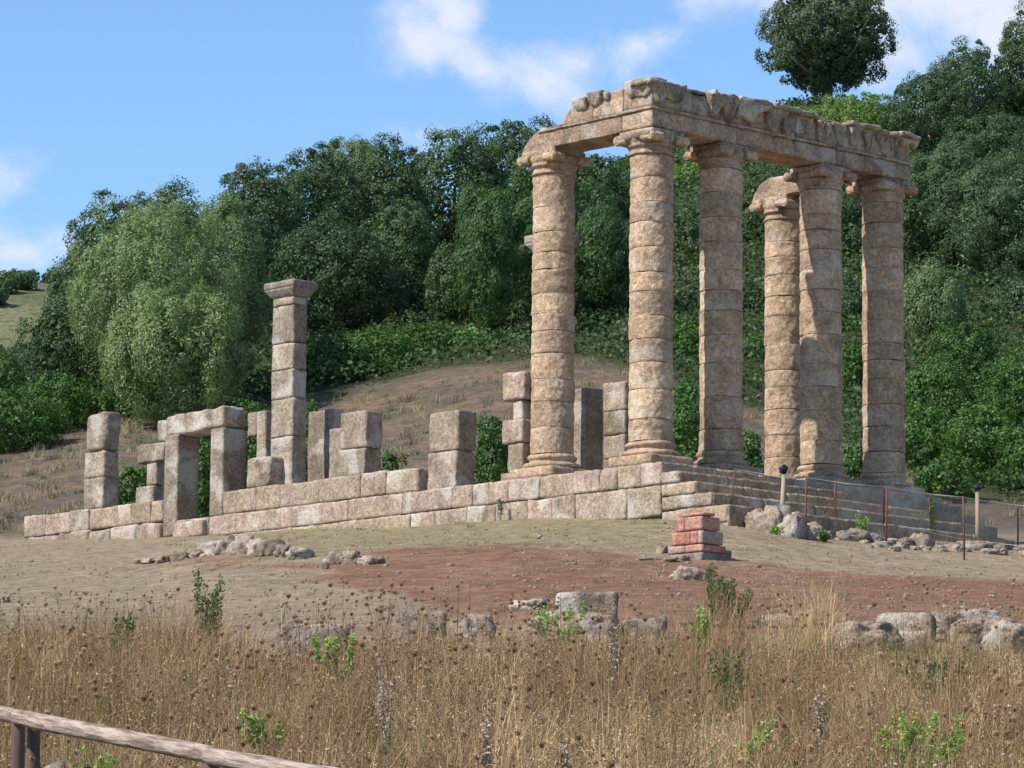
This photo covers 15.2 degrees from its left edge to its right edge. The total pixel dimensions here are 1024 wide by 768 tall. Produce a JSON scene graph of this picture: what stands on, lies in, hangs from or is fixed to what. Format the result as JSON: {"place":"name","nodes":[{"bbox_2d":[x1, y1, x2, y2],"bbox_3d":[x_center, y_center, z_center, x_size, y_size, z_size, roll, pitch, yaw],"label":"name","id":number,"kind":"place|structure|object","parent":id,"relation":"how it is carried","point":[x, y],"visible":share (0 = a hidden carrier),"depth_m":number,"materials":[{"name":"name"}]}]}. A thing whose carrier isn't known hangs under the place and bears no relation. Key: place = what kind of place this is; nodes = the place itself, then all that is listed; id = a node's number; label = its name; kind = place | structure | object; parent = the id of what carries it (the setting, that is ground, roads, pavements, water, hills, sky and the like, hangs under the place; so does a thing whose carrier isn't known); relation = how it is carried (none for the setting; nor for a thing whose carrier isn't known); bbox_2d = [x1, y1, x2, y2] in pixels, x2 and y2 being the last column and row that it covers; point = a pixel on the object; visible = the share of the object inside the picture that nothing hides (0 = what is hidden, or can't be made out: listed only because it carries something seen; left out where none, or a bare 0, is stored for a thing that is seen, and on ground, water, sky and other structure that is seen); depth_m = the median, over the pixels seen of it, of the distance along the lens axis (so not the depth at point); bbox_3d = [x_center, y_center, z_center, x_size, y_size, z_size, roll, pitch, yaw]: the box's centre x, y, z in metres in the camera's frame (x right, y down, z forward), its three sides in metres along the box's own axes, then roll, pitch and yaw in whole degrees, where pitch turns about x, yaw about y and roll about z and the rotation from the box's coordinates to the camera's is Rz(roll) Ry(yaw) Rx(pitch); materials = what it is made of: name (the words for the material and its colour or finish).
{"place":"outdoors","nodes":[
{"label":"outdoors","id":0,"kind":"place"},
{"bbox_2d":[0,282,58,349],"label":"hill","id":1,"kind":"structure","parent":0,"point":[20,303],"depth_m":347.12,"materials":[{"name":"green plant"}]},
{"bbox_2d":[84,411,120,508],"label":"stone pier","id":2,"kind":"structure","parent":0,"point":[101,481],"depth_m":92.52,"materials":[{"name":"grey stone"}]},
{"bbox_2d":[427,410,475,489],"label":"stone pier","id":3,"kind":"structure","parent":0,"point":[451,454],"depth_m":83.50,"materials":[{"name":"grey stone"}]},
{"bbox_2d":[0,110,1023,767],"bbox_3d":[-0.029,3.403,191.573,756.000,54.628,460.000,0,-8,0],"label":"ground","id":4,"kind":"structure","parent":0,"point":[428,566],"depth_m":69.58,"materials":[{"name":"brown soil"}]},
{"bbox_2d":[0,347,26,433],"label":"bush","id":5,"kind":"object","parent":4,"relation":"on","point":[7,383],"visible":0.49,"depth_m":123.97,"materials":[{"name":"green plant"}]},
{"bbox_2d":[0,384,69,452],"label":"bush","id":6,"kind":"object","parent":4,"relation":"on","point":[45,428],"visible":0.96,"depth_m":119.51,"materials":[{"name":"green plant"}]},
{"bbox_2d":[11,292,105,407],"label":"tree","id":7,"kind":"object","parent":4,"relation":"on","point":[56,328],"visible":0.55,"depth_m":128.71,"materials":[{"name":"green plant"}]},
{"bbox_2d":[21,367,96,433],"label":"bush","id":8,"kind":"object","parent":4,"relation":"on","point":[57,385],"visible":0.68,"depth_m":122.86,"materials":[{"name":"green plant"}]},
{"bbox_2d":[39,246,136,382],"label":"tree","id":9,"kind":"object","parent":4,"relation":"on","point":[62,281],"visible":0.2,"depth_m":137.17,"materials":[{"name":"green plant"}]},
{"bbox_2d":[59,188,157,315],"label":"tree","id":10,"kind":"object","parent":4,"relation":"on","point":[84,231],"visible":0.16,"depth_m":143.64,"materials":[{"name":"green plant"}]},
{"bbox_2d":[118,459,146,504],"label":"bush","id":11,"kind":"object","parent":4,"relation":"on","point":[130,487],"visible":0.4,"depth_m":100.46,"materials":[{"name":"green plant"}]},
{"bbox_2d":[136,420,166,502],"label":"stone pier","id":12,"kind":"structure","parent":4,"relation":"on","point":[151,457],"depth_m":96.84,"materials":[{"name":"grey stone"}]},
{"bbox_2d":[64,181,249,416],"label":"tree","id":13,"kind":"object","parent":4,"relation":"on","point":[149,221],"visible":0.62,"depth_m":124.70,"materials":[{"name":"green plant"}]},
{"bbox_2d":[122,175,206,333],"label":"tree","id":14,"kind":"object","parent":4,"relation":"on","point":[178,187],"visible":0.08,"depth_m":150.11,"materials":[{"name":"green plant"}]},
{"bbox_2d":[0,706,337,767],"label":"log fence","id":15,"kind":"object","parent":4,"relation":"on","point":[36,724],"visible":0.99,"depth_m":22.72,"materials":[{"name":"brown wood"}]},
{"bbox_2d":[97,277,248,429],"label":"tree","id":16,"kind":"object","parent":4,"relation":"on","point":[178,379],"visible":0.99,"depth_m":121.46,"materials":[{"name":"green plant"}]},
{"bbox_2d":[163,405,245,536],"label":"door frame","id":17,"kind":"object","parent":4,"relation":"on","point":[223,425],"visible":0.93,"depth_m":89.77,"materials":[{"name":"grey stone"}]},
{"bbox_2d":[198,435,210,517],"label":"bush","id":18,"kind":"object","parent":4,"relation":"on","point":[204,477],"visible":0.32,"depth_m":98.85,"materials":[{"name":"green plant"}]},
{"bbox_2d":[191,567,225,662],"bbox_3d":[-3.430,2.644,43.068,0.385,1.185,0.409,7,-11,-39],"label":"weed plant","id":19,"kind":"object","parent":4,"relation":"on","point":[197,585],"visible":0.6,"depth_m":43.05,"materials":[{"name":"plant"}]},
{"bbox_2d":[174,189,273,401],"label":"tree","id":20,"kind":"object","parent":4,"relation":"on","point":[244,248],"visible":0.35,"depth_m":129.09,"materials":[{"name":"green plant"}]},
{"bbox_2d":[209,154,310,333],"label":"tree","id":21,"kind":"object","parent":4,"relation":"on","point":[261,206],"visible":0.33,"depth_m":151.19,"materials":[{"name":"green plant"}]},
{"bbox_2d":[237,700,285,756],"bbox_3d":[-2.040,2.908,30.954,0.421,0.706,0.290,4,-9,-22],"label":"weed plant","id":22,"kind":"object","parent":4,"relation":"on","point":[255,733],"visible":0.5,"depth_m":30.89,"materials":[{"name":"plant"}]},
{"bbox_2d":[275,623,349,660],"bbox_3d":[-2.346,3.084,45.232,0.876,0.549,0.642,1,-8,-3],"label":"stone block","id":23,"kind":"object","parent":4,"relation":"on","point":[308,633],"depth_m":44.95,"materials":[{"name":"grey stone"}]},
{"bbox_2d":[267,141,367,303],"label":"tree","id":24,"kind":"object","parent":4,"relation":"on","point":[308,182],"visible":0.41,"depth_m":155.88,"materials":[{"name":"green plant"}]},
{"bbox_2d":[310,632,357,700],"bbox_3d":[-1.758,2.837,37.949,0.487,0.802,0.450,0,-8,0],"label":"weed plant","id":25,"kind":"object","parent":4,"relation":"on","point":[331,640],"visible":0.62,"depth_m":37.90,"materials":[{"name":"green plant"}]},
{"bbox_2d":[303,328,373,383],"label":"bush","id":26,"kind":"object","parent":4,"relation":"on","point":[335,349],"visible":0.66,"depth_m":131.12,"materials":[{"name":"green plant"}]},
{"bbox_2d":[266,209,411,343],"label":"tree","id":27,"kind":"object","parent":4,"relation":"on","point":[334,315],"visible":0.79,"depth_m":141.06,"materials":[{"name":"green plant"}]},
{"bbox_2d":[311,132,397,280],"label":"tree","id":28,"kind":"object","parent":4,"relation":"on","point":[353,150],"visible":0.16,"depth_m":162.55,"materials":[{"name":"green plant"}]},
{"bbox_2d":[339,323,415,375],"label":"bush","id":29,"kind":"object","parent":4,"relation":"on","point":[385,342],"visible":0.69,"depth_m":132.12,"materials":[{"name":"green plant"}]},
{"bbox_2d":[371,653,395,767],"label":"dead thistle","id":30,"kind":"object","parent":4,"relation":"on","point":[387,716],"visible":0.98,"depth_m":27.42,"materials":[{"name":"plant"}]},
{"bbox_2d":[351,130,433,280],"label":"tree","id":31,"kind":"object","parent":4,"relation":"on","point":[375,187],"visible":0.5,"depth_m":158.03,"materials":[{"name":"green plant"}]},
{"bbox_2d":[355,197,440,327],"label":"tree","id":32,"kind":"object","parent":4,"relation":"on","point":[398,233],"visible":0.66,"depth_m":145.37,"materials":[{"name":"green plant"}]},
{"bbox_2d":[390,611,446,645],"bbox_3d":[-1.177,3.101,48.062,0.718,0.514,0.541,1,-8,-6],"label":"stone block","id":33,"kind":"object","parent":4,"relation":"on","point":[439,614],"depth_m":47.83,"materials":[{"name":"grey stone"}]},
{"bbox_2d":[390,319,461,354],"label":"bush","id":34,"kind":"object","parent":4,"relation":"on","point":[439,330],"visible":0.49,"depth_m":135.14,"materials":[{"name":"green plant"}]},
{"bbox_2d":[423,239,478,326],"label":"tree","id":35,"kind":"object","parent":4,"relation":"on","point":[447,308],"visible":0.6,"depth_m":137.54,"materials":[{"name":"green plant"}]},
{"bbox_2d":[392,124,516,263],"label":"tree","id":36,"kind":"object","parent":4,"relation":"on","point":[455,157],"visible":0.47,"depth_m":162.02,"materials":[{"name":"green plant"}]},
{"bbox_2d":[446,182,531,332],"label":"tree","id":37,"kind":"object","parent":4,"relation":"on","point":[492,272],"visible":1,"depth_m":134.95,"materials":[{"name":"green plant"}]},
{"bbox_2d":[474,413,507,484],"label":"bush","id":38,"kind":"object","parent":4,"relation":"on","point":[497,461],"visible":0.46,"depth_m":98.31,"materials":[{"name":"green plant"}]},
{"bbox_2d":[0,561,1023,767],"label":"dry grass","id":39,"kind":"structure","parent":4,"relation":"on","point":[617,764],"depth_m":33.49,"materials":[{"name":"plant"}]},
{"bbox_2d":[0,93,1023,498],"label":"undergrowth","id":40,"kind":"object","parent":4,"relation":"on","point":[262,375],"visible":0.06,"depth_m":134.12,"materials":[{"name":"green plant"}]},
{"bbox_2d":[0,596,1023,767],"bbox_3d":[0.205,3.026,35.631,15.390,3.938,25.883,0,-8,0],"label":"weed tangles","id":41,"kind":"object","parent":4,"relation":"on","point":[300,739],"visible":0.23,"depth_m":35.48,"materials":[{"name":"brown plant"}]},
{"bbox_2d":[0,573,1023,767],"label":"seed heads","id":42,"kind":"object","parent":4,"relation":"on","point":[518,732],"visible":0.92,"depth_m":34.88,"materials":[{"name":"brown plant"}]},
{"bbox_2d":[0,571,1023,767],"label":"weed stalks","id":43,"kind":"object","parent":4,"relation":"on","point":[419,634],"visible":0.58,"depth_m":36.37,"materials":[{"name":"brown plant"}]},
{"bbox_2d":[0,591,1023,767],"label":"green blades","id":44,"kind":"object","parent":4,"relation":"on","point":[704,681],"visible":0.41,"depth_m":35.01,"materials":[{"name":"plant"}]},
{"bbox_2d":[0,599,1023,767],"bbox_3d":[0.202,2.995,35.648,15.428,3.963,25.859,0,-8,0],"label":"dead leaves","id":45,"kind":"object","parent":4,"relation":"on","point":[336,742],"visible":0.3,"depth_m":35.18,"materials":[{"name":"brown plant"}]},
{"bbox_2d":[0,356,1023,532],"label":"dry tufts","id":46,"kind":"object","parent":4,"relation":"on","point":[5,515],"visible":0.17,"depth_m":116.71,"materials":[{"name":"beige plant"}]},
{"bbox_2d":[0,520,1023,633],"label":"weeds","id":47,"kind":"object","parent":4,"relation":"on","point":[596,578],"visible":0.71,"depth_m":63.91,"materials":[{"name":"green plant"}]},
{"bbox_2d":[0,517,1023,616],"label":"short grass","id":48,"kind":"structure","parent":4,"relation":"on","point":[377,549],"depth_m":74.51,"materials":[{"name":"plant"}]},
{"bbox_2d":[2,519,1023,665],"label":"loose gravel","id":49,"kind":"structure","parent":4,"relation":"on","point":[671,575],"depth_m":63.48,"materials":[{"name":"gravel"}]},
{"bbox_2d":[451,113,582,211],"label":"tree","id":50,"kind":"object","parent":4,"relation":"on","point":[510,141],"visible":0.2,"depth_m":164.59,"materials":[{"name":"green plant"}]},
{"bbox_2d":[24,461,1014,549],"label":"temple podium","id":51,"kind":"object","parent":4,"relation":"on","point":[387,499],"visible":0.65,"depth_m":82.24,"materials":[{"name":"stone"}]},
{"bbox_2d":[247,456,283,488],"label":"stone block","id":52,"kind":"structure","parent":51,"relation":"on","point":[266,471],"depth_m":87.88,"materials":[{"name":"beige stone"}]},
{"bbox_2d":[247,410,271,456],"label":"stone slab","id":53,"kind":"structure","parent":52,"relation":"on","point":[259,425],"depth_m":90.60,"materials":[{"name":"grey stone"}]},
{"bbox_2d":[264,278,317,484],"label":"square pillar","id":54,"kind":"structure","parent":51,"relation":"on","point":[289,297],"depth_m":88.29,"materials":[{"name":"grey stone"}]},
{"bbox_2d":[308,409,344,481],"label":"stone slab","id":55,"kind":"structure","parent":51,"relation":"on","point":[322,423],"depth_m":89.28,"materials":[{"name":"grey stone"}]},
{"bbox_2d":[337,410,381,476],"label":"stone pier","id":56,"kind":"structure","parent":51,"relation":"on","point":[359,452],"depth_m":85.58,"materials":[{"name":"grey stone"}]},
{"bbox_2d":[501,371,531,480],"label":"stone pier","id":57,"kind":"structure","parent":51,"relation":"on","point":[516,433],"depth_m":82.10,"materials":[{"name":"beige stone"}]},
{"bbox_2d":[510,147,591,478],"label":"stone column","id":58,"kind":"structure","parent":51,"relation":"on","point":[554,176],"depth_m":81.86,"materials":[{"name":"stone"}]},
{"bbox_2d":[522,77,920,180],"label":"entablature","id":59,"kind":"structure","parent":58,"relation":"on","point":[767,131],"depth_m":81.95,"materials":[{"name":"stone"}]},
{"bbox_2d":[573,388,602,470],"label":"stone slab","id":60,"kind":"structure","parent":51,"relation":"on","point":[588,430],"depth_m":85.57,"materials":[{"name":"grey stone"}]},
{"bbox_2d":[603,381,628,468],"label":"stone pier","id":61,"kind":"structure","parent":51,"relation":"on","point":[615,411],"depth_m":84.79,"materials":[{"name":"grey stone"}]},
{"bbox_2d":[609,127,693,467],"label":"stone column","id":62,"kind":"structure","parent":51,"relation":"on","point":[651,155],"depth_m":79.72,"materials":[{"name":"stone"}]},
{"bbox_2d":[683,142,762,474],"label":"stone column","id":63,"kind":"structure","parent":51,"relation":"on","point":[721,171],"depth_m":81.15,"materials":[{"name":"stone"}]},
{"bbox_2d":[749,196,800,478],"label":"stone column","id":64,"kind":"structure","parent":51,"relation":"on","point":[781,215],"depth_m":86.81,"materials":[{"name":"stone"}]},
{"bbox_2d":[752,176,799,203],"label":"beam stump","id":65,"kind":"object","parent":64,"relation":"on","point":[774,187],"visible":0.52,"depth_m":87.21,"materials":[{"name":"stone"}]},
{"bbox_2d":[783,163,862,487],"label":"stone column","id":66,"kind":"structure","parent":51,"relation":"on","point":[820,190],"depth_m":83.28,"materials":[{"name":"stone"}]},
{"bbox_2d":[846,176,924,495],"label":"stone column","id":67,"kind":"structure","parent":51,"relation":"on","point":[883,414],"depth_m":84.65,"materials":[{"name":"stone"}]},
{"bbox_2d":[491,149,587,309],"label":"tree","id":68,"kind":"object","parent":4,"relation":"on","point":[524,205],"visible":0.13,"depth_m":139.40,"materials":[{"name":"green plant"}]},
{"bbox_2d":[527,611,619,640],"bbox_3d":[0.755,3.107,48.295,1.185,0.500,0.548,-1,-9,9],"label":"stone block","id":69,"kind":"object","parent":4,"relation":"on","point":[589,619],"depth_m":48.10,"materials":[{"name":"grey stone"}]},
{"bbox_2d":[556,591,618,626],"bbox_3d":[0.963,2.991,49.291,0.813,0.659,0.432,0,-8,3],"label":"stone block","id":70,"kind":"object","parent":4,"relation":"on","point":[607,598],"depth_m":49.12,"materials":[{"name":"grey stone"}]},
{"bbox_2d":[574,179,629,322],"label":"tree","id":71,"kind":"object","parent":4,"relation":"on","point":[600,232],"visible":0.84,"depth_m":137.02,"materials":[{"name":"green plant"}]},
{"bbox_2d":[574,151,630,232],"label":"tree","id":72,"kind":"object","parent":4,"relation":"on","point":[592,173],"visible":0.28,"depth_m":158.19,"materials":[{"name":"green plant"}]},
{"bbox_2d":[673,377,699,460],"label":"bush","id":73,"kind":"object","parent":4,"relation":"on","point":[687,412],"visible":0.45,"depth_m":102.17,"materials":[{"name":"green plant"}]},
{"bbox_2d":[668,512,735,560],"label":"tuff stack","id":74,"kind":"object","parent":4,"relation":"on","point":[698,536],"visible":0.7,"depth_m":67.17,"materials":[{"name":"stone"}]},
{"bbox_2d":[673,200,742,266],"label":"tree","id":75,"kind":"object","parent":4,"relation":"on","point":[685,225],"visible":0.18,"depth_m":151.17,"materials":[{"name":"green plant"}]},
{"bbox_2d":[742,162,791,246],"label":"tree","id":76,"kind":"object","parent":4,"relation":"on","point":[751,187],"visible":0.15,"depth_m":155.97,"materials":[{"name":"green plant"}]},
{"bbox_2d":[751,504,792,534],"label":"rock","id":77,"kind":"object","parent":4,"relation":"on","point":[767,518],"visible":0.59,"depth_m":76.50,"materials":[{"name":"stone"}]},
{"bbox_2d":[754,0,901,104],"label":"tree","id":78,"kind":"object","parent":4,"relation":"on","point":[824,47],"visible":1,"depth_m":217.64,"materials":[{"name":"green plant"}]},
{"bbox_2d":[841,182,861,266],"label":"tree","id":79,"kind":"object","parent":4,"relation":"on","point":[851,229],"visible":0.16,"depth_m":150.59,"materials":[{"name":"green plant"}]},
{"bbox_2d":[842,337,862,398],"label":"bush","id":80,"kind":"object","parent":4,"relation":"on","point":[850,355],"visible":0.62,"depth_m":123.08,"materials":[{"name":"green plant"}]},
{"bbox_2d":[843,427,862,479],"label":"bush","id":81,"kind":"object","parent":4,"relation":"on","point":[852,458],"visible":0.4,"depth_m":101.50,"materials":[{"name":"green plant"}]},
{"bbox_2d":[810,91,914,131],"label":"bush","id":82,"kind":"object","parent":4,"relation":"on","point":[846,112],"visible":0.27,"depth_m":192.92,"materials":[{"name":"green plant"}]},
{"bbox_2d":[830,619,898,652],"bbox_3d":[4.280,3.131,46.654,0.828,0.512,0.707,2,-9,-11],"label":"stone block","id":83,"kind":"object","parent":4,"relation":"on","point":[884,627],"depth_m":46.39,"materials":[{"name":"grey stone"}]},
{"bbox_2d":[876,612,936,641],"bbox_3d":[4.915,3.082,48.082,0.762,0.452,0.482,-1,-9,11],"label":"stone block","id":84,"kind":"object","parent":4,"relation":"on","point":[918,619],"depth_m":47.87,"materials":[{"name":"beige stone"}]},
{"bbox_2d":[875,708,965,767],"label":"weed plant","id":85,"kind":"object","parent":4,"relation":"on","point":[934,721],"visible":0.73,"depth_m":29.38,"materials":[{"name":"green plant"}]},
{"bbox_2d":[824,480,1023,549],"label":"wire fence","id":86,"kind":"object","parent":4,"relation":"on","point":[930,499],"visible":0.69,"depth_m":81.34,"materials":[{"name":"metal"}]},
{"bbox_2d":[871,66,982,159],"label":"tree","id":87,"kind":"object","parent":4,"relation":"on","point":[927,91],"visible":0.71,"depth_m":190.88,"materials":[{"name":"green plant"}]},
{"bbox_2d":[903,248,968,348],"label":"tree","id":88,"kind":"object","parent":4,"relation":"on","point":[922,310],"visible":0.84,"depth_m":131.24,"materials":[{"name":"green plant"}]},
{"bbox_2d":[904,401,973,468],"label":"bush","id":89,"kind":"object","parent":4,"relation":"on","point":[922,456],"visible":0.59,"depth_m":107.44,"materials":[{"name":"green plant"}]},
{"bbox_2d":[904,352,977,442],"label":"bush","id":90,"kind":"object","parent":4,"relation":"on","point":[952,377],"visible":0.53,"depth_m":112.68,"materials":[{"name":"green plant"}]},
{"bbox_2d":[907,451,985,502],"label":"bush","id":91,"kind":"object","parent":4,"relation":"on","point":[935,474],"visible":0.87,"depth_m":101.37,"materials":[{"name":"green plant"}]},
{"bbox_2d":[902,140,1000,272],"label":"tree","id":92,"kind":"object","parent":4,"relation":"on","point":[926,218],"visible":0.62,"depth_m":147.41,"materials":[{"name":"green plant"}]},
{"bbox_2d":[917,311,1005,406],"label":"bush","id":93,"kind":"object","parent":4,"relation":"on","point":[964,338],"visible":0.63,"depth_m":118.97,"materials":[{"name":"green plant"}]},
{"bbox_2d":[926,35,1019,140],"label":"tree","id":94,"kind":"object","parent":4,"relation":"on","point":[978,70],"visible":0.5,"depth_m":195.15,"materials":[{"name":"green plant"}]},
{"bbox_2d":[933,398,1023,481],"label":"bush","id":95,"kind":"object","parent":4,"relation":"on","point":[964,437],"visible":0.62,"depth_m":105.42,"materials":[{"name":"green plant"}]},
{"bbox_2d":[938,143,1023,284],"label":"tree","id":96,"kind":"object","parent":4,"relation":"on","point":[1010,204],"visible":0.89,"depth_m":145.06,"materials":[{"name":"green plant"}]},
{"bbox_2d":[945,615,1016,644],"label":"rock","id":97,"kind":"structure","parent":4,"relation":"on","point":[989,622],"depth_m":47.58,"materials":[{"name":"grey stone"}]},
{"bbox_2d":[939,107,1023,186],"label":"tree","id":98,"kind":"object","parent":4,"relation":"on","point":[984,143],"visible":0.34,"depth_m":178.44,"materials":[{"name":"green plant"}]},
{"bbox_2d":[972,271,1023,324],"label":"tree","id":99,"kind":"object","parent":4,"relation":"on","point":[1013,287],"visible":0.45,"depth_m":137.39,"materials":[{"name":"green plant"}]},
{"bbox_2d":[974,336,1023,429],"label":"bush","id":100,"kind":"object","parent":4,"relation":"on","point":[1003,374],"visible":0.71,"depth_m":114.75,"materials":[{"name":"green plant"}]},
{"bbox_2d":[988,426,1023,490],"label":"bush","id":101,"kind":"object","parent":4,"relation":"on","point":[1014,461],"visible":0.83,"depth_m":103.56,"materials":[{"name":"green plant"}]},
{"bbox_2d":[994,0,1023,128],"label":"tree","id":102,"kind":"object","parent":4,"relation":"on","point":[1014,56],"visible":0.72,"depth_m":197.44,"materials":[{"name":"green plant"}]},
{"bbox_2d":[0,0,1023,283],"label":"sky","id":103,"kind":"structure","parent":0,"point":[124,97],"materials":[{"name":"blue"}]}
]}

